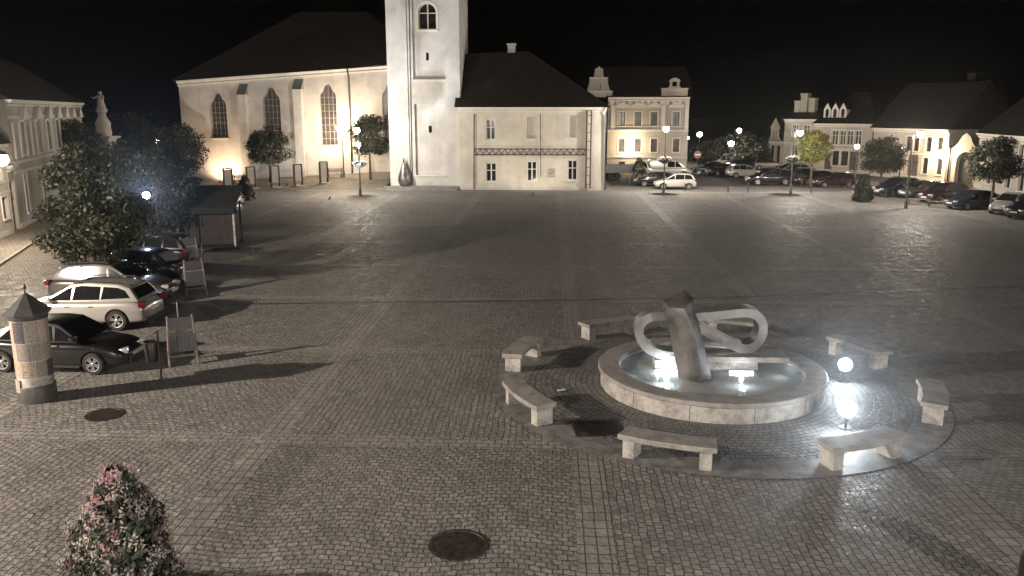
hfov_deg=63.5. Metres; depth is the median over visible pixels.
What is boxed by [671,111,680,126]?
window
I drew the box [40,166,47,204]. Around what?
window
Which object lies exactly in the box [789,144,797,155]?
window
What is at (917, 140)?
window
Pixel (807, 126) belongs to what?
window
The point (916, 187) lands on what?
parked car
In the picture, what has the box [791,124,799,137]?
window
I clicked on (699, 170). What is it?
parked car
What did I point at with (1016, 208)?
parked car
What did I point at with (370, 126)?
street tree
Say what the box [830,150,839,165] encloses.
window
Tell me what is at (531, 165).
window
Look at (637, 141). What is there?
window
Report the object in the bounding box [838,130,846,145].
window
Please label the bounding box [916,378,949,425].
stone bench
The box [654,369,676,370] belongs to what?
pool lamp
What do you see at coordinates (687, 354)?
fountain sculpture
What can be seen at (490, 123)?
window
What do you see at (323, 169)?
info board
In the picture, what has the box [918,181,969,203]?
parked car
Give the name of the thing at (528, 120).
rectory house
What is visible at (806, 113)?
chimney house
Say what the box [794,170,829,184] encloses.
parked car
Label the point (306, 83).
church
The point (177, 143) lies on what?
street tree
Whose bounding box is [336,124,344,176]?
street lamp
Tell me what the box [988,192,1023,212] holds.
parked car
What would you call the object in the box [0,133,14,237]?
house
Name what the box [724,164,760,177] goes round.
parked car
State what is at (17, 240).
pavement
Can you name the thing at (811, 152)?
street tree
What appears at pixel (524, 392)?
stone bench
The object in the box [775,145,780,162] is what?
window
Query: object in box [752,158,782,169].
parked car
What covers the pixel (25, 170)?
window
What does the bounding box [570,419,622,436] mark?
drain grate
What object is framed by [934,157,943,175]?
window
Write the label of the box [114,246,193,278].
parked car
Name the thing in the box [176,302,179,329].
steel post
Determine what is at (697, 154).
no entry sign
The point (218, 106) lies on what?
window
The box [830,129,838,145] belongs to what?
window
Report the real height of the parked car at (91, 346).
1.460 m
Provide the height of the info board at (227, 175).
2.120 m
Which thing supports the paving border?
on the ground
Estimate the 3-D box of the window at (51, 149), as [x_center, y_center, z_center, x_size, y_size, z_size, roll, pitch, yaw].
[-34.518,-11.361,61.398,0.340,2.340,1.040,-4,13,-17]
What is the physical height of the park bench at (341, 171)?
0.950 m
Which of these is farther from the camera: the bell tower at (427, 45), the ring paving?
the bell tower at (427, 45)
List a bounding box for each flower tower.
[52,461,194,575]
[237,174,256,200]
[631,157,646,179]
[851,174,875,201]
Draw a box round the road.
[606,157,973,186]
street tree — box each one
[31,141,153,264]
[61,117,108,159]
[82,104,139,143]
[94,137,159,195]
[108,147,199,233]
[111,111,159,154]
[118,111,174,155]
[147,122,209,176]
[148,112,181,148]
[243,123,294,182]
[343,114,389,179]
[687,139,731,165]
[708,133,743,147]
[729,131,772,163]
[795,129,834,187]
[859,135,908,184]
[962,135,1023,204]
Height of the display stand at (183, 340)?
1.495 m
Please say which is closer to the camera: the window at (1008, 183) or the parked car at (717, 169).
the window at (1008, 183)
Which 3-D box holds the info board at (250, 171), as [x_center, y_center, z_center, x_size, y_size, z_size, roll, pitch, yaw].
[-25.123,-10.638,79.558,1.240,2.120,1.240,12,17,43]
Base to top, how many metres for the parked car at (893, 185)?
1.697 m
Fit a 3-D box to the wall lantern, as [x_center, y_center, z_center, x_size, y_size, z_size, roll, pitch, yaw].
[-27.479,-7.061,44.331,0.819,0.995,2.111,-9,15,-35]
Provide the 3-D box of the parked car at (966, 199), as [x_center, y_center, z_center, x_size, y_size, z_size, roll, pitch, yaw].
[35.660,-6.874,63.940,4.585,1.460,1.964,-4,13,-17]
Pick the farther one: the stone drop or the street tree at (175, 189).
the stone drop
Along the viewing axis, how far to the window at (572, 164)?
78.61 m
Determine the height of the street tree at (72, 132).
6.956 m
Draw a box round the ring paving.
[524,335,913,460]
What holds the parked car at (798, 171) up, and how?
on the road
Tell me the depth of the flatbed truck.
90.48 m
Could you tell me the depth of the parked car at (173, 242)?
39.60 m
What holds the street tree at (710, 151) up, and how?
on the road
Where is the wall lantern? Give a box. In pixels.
[0,150,8,165]
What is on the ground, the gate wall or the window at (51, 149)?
the gate wall
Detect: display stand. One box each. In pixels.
[166,314,199,367]
[179,236,198,259]
[182,258,207,296]
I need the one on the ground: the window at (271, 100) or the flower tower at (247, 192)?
the flower tower at (247, 192)
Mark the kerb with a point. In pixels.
(10, 257)
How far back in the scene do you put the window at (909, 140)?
91.43 m
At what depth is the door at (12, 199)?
51.50 m
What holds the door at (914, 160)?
in the portal house at (944, 116)
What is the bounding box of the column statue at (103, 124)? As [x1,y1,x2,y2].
[89,91,120,196]
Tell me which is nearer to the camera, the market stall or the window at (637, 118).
the market stall
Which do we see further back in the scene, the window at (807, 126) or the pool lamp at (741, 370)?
the window at (807, 126)
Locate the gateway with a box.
[945,133,975,184]
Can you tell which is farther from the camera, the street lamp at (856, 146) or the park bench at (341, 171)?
the street lamp at (856, 146)
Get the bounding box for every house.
[0,59,84,228]
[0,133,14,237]
[454,43,609,190]
[587,67,691,167]
[767,118,783,163]
[782,93,824,167]
[813,93,886,173]
[870,72,1007,181]
[973,98,1023,194]
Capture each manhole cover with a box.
[84,408,124,420]
[428,529,488,560]
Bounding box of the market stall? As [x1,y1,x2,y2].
[177,185,246,249]
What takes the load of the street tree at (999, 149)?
on the ground
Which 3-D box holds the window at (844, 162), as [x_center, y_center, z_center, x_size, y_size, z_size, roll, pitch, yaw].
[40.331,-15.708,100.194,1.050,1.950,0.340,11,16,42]
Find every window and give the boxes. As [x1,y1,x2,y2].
[0,194,11,220]
[19,120,28,156]
[22,170,31,213]
[34,119,41,153]
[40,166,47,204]
[45,119,52,150]
[210,93,228,138]
[264,88,281,136]
[320,84,338,146]
[383,86,388,144]
[416,1,437,30]
[485,119,496,140]
[485,163,497,182]
[526,161,537,181]
[566,160,577,180]
[617,111,625,126]
[617,138,625,152]
[633,111,642,126]
[633,138,641,152]
[649,111,658,126]
[649,138,657,152]
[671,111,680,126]
[672,138,679,152]
[769,144,774,159]
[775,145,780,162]
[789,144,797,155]
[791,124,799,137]
[802,124,810,135]
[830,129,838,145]
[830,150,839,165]
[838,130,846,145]
[839,150,849,166]
[845,130,853,145]
[853,130,862,146]
[904,135,911,151]
[912,136,920,151]
[920,157,929,174]
[924,136,932,152]
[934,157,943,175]
[935,136,944,152]
[1003,177,1010,189]
[1016,172,1023,192]
[1017,143,1023,165]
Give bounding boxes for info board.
[222,168,233,184]
[245,166,257,188]
[269,165,281,187]
[292,164,304,185]
[318,161,329,182]
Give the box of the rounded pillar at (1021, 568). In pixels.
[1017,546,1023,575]
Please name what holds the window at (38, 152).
in the pediment house at (36, 111)
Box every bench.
[233,174,245,183]
[328,168,342,176]
[502,336,543,371]
[502,379,556,426]
[578,315,634,339]
[618,426,717,470]
[707,318,770,337]
[816,426,908,470]
[826,334,892,368]
[908,198,929,204]
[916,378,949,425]
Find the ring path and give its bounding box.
[492,328,953,478]
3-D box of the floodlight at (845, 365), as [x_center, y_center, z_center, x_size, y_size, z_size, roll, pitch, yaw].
[9.257,2.274,23.030,0.391,0.706,0.400,1,12,3]
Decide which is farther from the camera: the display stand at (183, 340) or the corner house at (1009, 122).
the corner house at (1009, 122)
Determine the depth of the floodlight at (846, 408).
19.50 m
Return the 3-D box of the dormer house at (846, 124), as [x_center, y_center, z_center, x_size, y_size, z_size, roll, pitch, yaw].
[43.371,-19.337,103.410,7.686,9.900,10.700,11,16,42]
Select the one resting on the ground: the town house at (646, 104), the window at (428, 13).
the town house at (646, 104)
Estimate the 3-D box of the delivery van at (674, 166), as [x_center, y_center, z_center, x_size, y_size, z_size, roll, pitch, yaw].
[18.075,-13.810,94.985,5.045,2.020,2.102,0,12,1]
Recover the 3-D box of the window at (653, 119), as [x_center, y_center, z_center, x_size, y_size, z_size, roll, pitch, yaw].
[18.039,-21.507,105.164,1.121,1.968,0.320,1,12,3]
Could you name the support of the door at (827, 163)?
in the dormer house at (846, 124)
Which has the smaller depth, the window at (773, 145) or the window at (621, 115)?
the window at (621, 115)
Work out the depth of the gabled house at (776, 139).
108.22 m
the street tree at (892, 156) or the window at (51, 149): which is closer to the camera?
the window at (51, 149)
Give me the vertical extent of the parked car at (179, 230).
1.460 m
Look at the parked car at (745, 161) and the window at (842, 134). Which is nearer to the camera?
the window at (842, 134)
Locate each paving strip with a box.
[0,192,1023,458]
[0,192,1023,575]
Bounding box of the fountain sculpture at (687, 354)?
[632,290,788,382]
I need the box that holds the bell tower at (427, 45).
[375,0,467,190]
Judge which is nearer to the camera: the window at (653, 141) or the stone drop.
the stone drop
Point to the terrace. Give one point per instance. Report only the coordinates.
(349, 181)
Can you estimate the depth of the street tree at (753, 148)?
103.77 m
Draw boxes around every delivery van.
[647,159,691,173]
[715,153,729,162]
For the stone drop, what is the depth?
78.99 m
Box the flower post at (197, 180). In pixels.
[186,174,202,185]
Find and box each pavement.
[0,212,67,261]
[820,187,1005,214]
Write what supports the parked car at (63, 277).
on the ground
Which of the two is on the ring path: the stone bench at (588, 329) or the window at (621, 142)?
the stone bench at (588, 329)
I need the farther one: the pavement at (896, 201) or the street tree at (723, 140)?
the street tree at (723, 140)
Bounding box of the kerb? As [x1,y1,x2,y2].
[0,218,64,265]
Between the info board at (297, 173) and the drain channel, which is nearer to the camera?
the drain channel
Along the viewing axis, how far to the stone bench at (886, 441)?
17.60 m
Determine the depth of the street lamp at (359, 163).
72.90 m
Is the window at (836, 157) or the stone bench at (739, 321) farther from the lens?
the window at (836, 157)
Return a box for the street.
[0,196,162,290]
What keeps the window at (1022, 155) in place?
in the corner house at (1009, 122)
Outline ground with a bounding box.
[0,118,1023,575]
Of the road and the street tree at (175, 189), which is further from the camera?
the road
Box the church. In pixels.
[171,12,390,182]
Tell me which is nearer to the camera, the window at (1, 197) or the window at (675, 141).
the window at (1, 197)
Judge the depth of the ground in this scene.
21.83 m
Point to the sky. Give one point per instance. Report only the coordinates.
(741, 58)
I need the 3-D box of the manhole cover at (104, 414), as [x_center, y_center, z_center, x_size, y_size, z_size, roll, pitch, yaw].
[-10.143,3.142,20.576,0.920,0.020,0.920,1,12,3]
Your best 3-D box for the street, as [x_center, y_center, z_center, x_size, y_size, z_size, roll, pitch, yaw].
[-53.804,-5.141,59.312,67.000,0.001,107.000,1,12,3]
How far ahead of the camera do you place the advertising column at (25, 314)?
21.14 m
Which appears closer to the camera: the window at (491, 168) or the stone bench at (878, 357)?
the stone bench at (878, 357)
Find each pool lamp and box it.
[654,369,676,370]
[728,370,753,371]
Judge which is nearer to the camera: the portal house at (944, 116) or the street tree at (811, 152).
the street tree at (811, 152)
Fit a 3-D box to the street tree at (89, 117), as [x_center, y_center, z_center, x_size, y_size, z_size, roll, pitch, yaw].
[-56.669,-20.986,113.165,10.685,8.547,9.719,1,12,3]
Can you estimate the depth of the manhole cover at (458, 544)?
14.38 m
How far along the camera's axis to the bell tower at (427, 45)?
78.21 m
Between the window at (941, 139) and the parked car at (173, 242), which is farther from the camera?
the window at (941, 139)
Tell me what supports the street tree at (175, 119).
on the ground
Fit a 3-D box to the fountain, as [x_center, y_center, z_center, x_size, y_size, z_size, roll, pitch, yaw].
[5.441,2.432,22.785,6.100,0.600,6.100,1,12,3]
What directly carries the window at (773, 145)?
in the gabled house at (776, 139)
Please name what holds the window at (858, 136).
in the dormer house at (846, 124)
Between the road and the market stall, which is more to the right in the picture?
the road
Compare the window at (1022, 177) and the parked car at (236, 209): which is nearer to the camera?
the parked car at (236, 209)
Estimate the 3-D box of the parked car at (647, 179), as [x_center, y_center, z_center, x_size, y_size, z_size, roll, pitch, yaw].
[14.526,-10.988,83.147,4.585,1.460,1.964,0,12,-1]
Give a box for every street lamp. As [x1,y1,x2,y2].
[142,192,149,234]
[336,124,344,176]
[352,126,366,195]
[658,125,671,193]
[728,141,733,162]
[785,129,802,193]
[854,143,859,176]
[904,130,924,208]
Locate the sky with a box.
[0,0,1023,117]
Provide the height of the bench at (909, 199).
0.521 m
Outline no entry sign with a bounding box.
[694,151,701,179]
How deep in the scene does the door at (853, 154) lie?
99.66 m
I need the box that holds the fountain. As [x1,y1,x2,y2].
[598,337,827,423]
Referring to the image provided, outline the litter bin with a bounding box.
[142,330,162,378]
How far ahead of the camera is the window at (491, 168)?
79.01 m
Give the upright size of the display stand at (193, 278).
1.495 m
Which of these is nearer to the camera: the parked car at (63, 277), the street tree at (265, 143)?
the parked car at (63, 277)
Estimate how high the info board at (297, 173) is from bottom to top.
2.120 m
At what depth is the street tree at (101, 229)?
31.59 m
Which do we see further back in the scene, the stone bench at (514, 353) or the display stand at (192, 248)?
the display stand at (192, 248)
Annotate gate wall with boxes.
[6,163,20,229]
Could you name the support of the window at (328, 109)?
in the church
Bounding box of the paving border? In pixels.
[298,190,810,192]
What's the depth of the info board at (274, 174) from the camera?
80.01 m
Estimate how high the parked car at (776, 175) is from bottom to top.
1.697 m
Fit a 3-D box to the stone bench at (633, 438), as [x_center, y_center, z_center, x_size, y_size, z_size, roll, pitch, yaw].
[3.362,3.471,17.791,2.126,0.560,0.685,5,13,22]
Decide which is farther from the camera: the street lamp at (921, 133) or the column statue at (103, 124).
the column statue at (103, 124)
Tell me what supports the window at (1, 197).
in the house at (6, 225)
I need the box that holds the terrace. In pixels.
[199,172,389,190]
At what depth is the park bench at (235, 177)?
82.88 m
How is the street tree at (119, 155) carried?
on the street
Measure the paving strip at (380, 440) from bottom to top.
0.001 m
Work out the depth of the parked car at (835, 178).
81.16 m
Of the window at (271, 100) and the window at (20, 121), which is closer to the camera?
the window at (20, 121)
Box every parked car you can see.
[0,313,145,374]
[37,274,165,330]
[44,257,179,296]
[110,233,199,258]
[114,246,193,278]
[142,222,185,236]
[234,202,243,213]
[238,193,245,204]
[633,171,670,186]
[653,173,696,189]
[693,161,723,174]
[705,163,733,175]
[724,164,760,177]
[725,158,755,167]
[745,168,794,184]
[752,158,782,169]
[779,162,809,170]
[790,167,815,176]
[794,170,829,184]
[812,171,856,187]
[872,176,918,196]
[897,180,937,198]
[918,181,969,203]
[943,189,998,209]
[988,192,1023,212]
[1005,197,1023,217]
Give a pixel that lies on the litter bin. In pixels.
(151, 347)
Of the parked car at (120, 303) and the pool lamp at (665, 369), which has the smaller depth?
the pool lamp at (665, 369)
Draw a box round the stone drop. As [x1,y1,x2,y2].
[398,158,409,185]
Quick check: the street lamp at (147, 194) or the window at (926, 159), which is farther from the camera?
the window at (926, 159)
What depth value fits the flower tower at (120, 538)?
12.25 m
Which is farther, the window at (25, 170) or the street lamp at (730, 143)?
the street lamp at (730, 143)
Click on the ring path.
(924, 439)
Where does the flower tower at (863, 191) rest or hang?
on the ground
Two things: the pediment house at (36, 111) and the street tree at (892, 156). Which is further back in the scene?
the street tree at (892, 156)
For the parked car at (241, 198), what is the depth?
63.83 m
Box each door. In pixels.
[9,182,15,229]
[824,157,830,168]
[849,152,858,169]
[907,152,917,175]
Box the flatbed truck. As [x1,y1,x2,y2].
[606,160,651,179]
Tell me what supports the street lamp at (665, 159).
on the ground
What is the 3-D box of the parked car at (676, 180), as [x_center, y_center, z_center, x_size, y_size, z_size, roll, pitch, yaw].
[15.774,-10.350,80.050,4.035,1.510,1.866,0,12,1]
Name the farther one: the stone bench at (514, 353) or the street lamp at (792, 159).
the street lamp at (792, 159)
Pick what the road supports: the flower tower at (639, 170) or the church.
the flower tower at (639, 170)
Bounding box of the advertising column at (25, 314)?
[2,284,57,404]
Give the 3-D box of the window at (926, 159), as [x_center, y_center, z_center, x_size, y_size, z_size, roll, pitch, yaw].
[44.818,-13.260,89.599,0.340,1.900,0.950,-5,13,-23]
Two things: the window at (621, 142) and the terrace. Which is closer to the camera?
the terrace
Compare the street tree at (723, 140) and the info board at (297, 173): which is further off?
the street tree at (723, 140)
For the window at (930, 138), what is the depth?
89.06 m
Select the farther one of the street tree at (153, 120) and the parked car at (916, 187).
the street tree at (153, 120)
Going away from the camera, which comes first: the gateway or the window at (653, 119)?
the gateway
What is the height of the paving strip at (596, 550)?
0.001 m
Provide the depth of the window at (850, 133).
99.51 m
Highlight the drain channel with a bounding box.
[254,286,1021,303]
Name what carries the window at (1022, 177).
in the corner house at (1009, 122)
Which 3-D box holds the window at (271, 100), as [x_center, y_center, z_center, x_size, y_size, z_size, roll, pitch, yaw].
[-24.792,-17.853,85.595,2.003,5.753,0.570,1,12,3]
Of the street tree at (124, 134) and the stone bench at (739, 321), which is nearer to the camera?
the stone bench at (739, 321)
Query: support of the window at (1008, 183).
in the corner house at (1009, 122)
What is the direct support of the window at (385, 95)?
in the church
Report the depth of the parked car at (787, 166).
92.91 m
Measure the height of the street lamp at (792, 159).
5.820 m

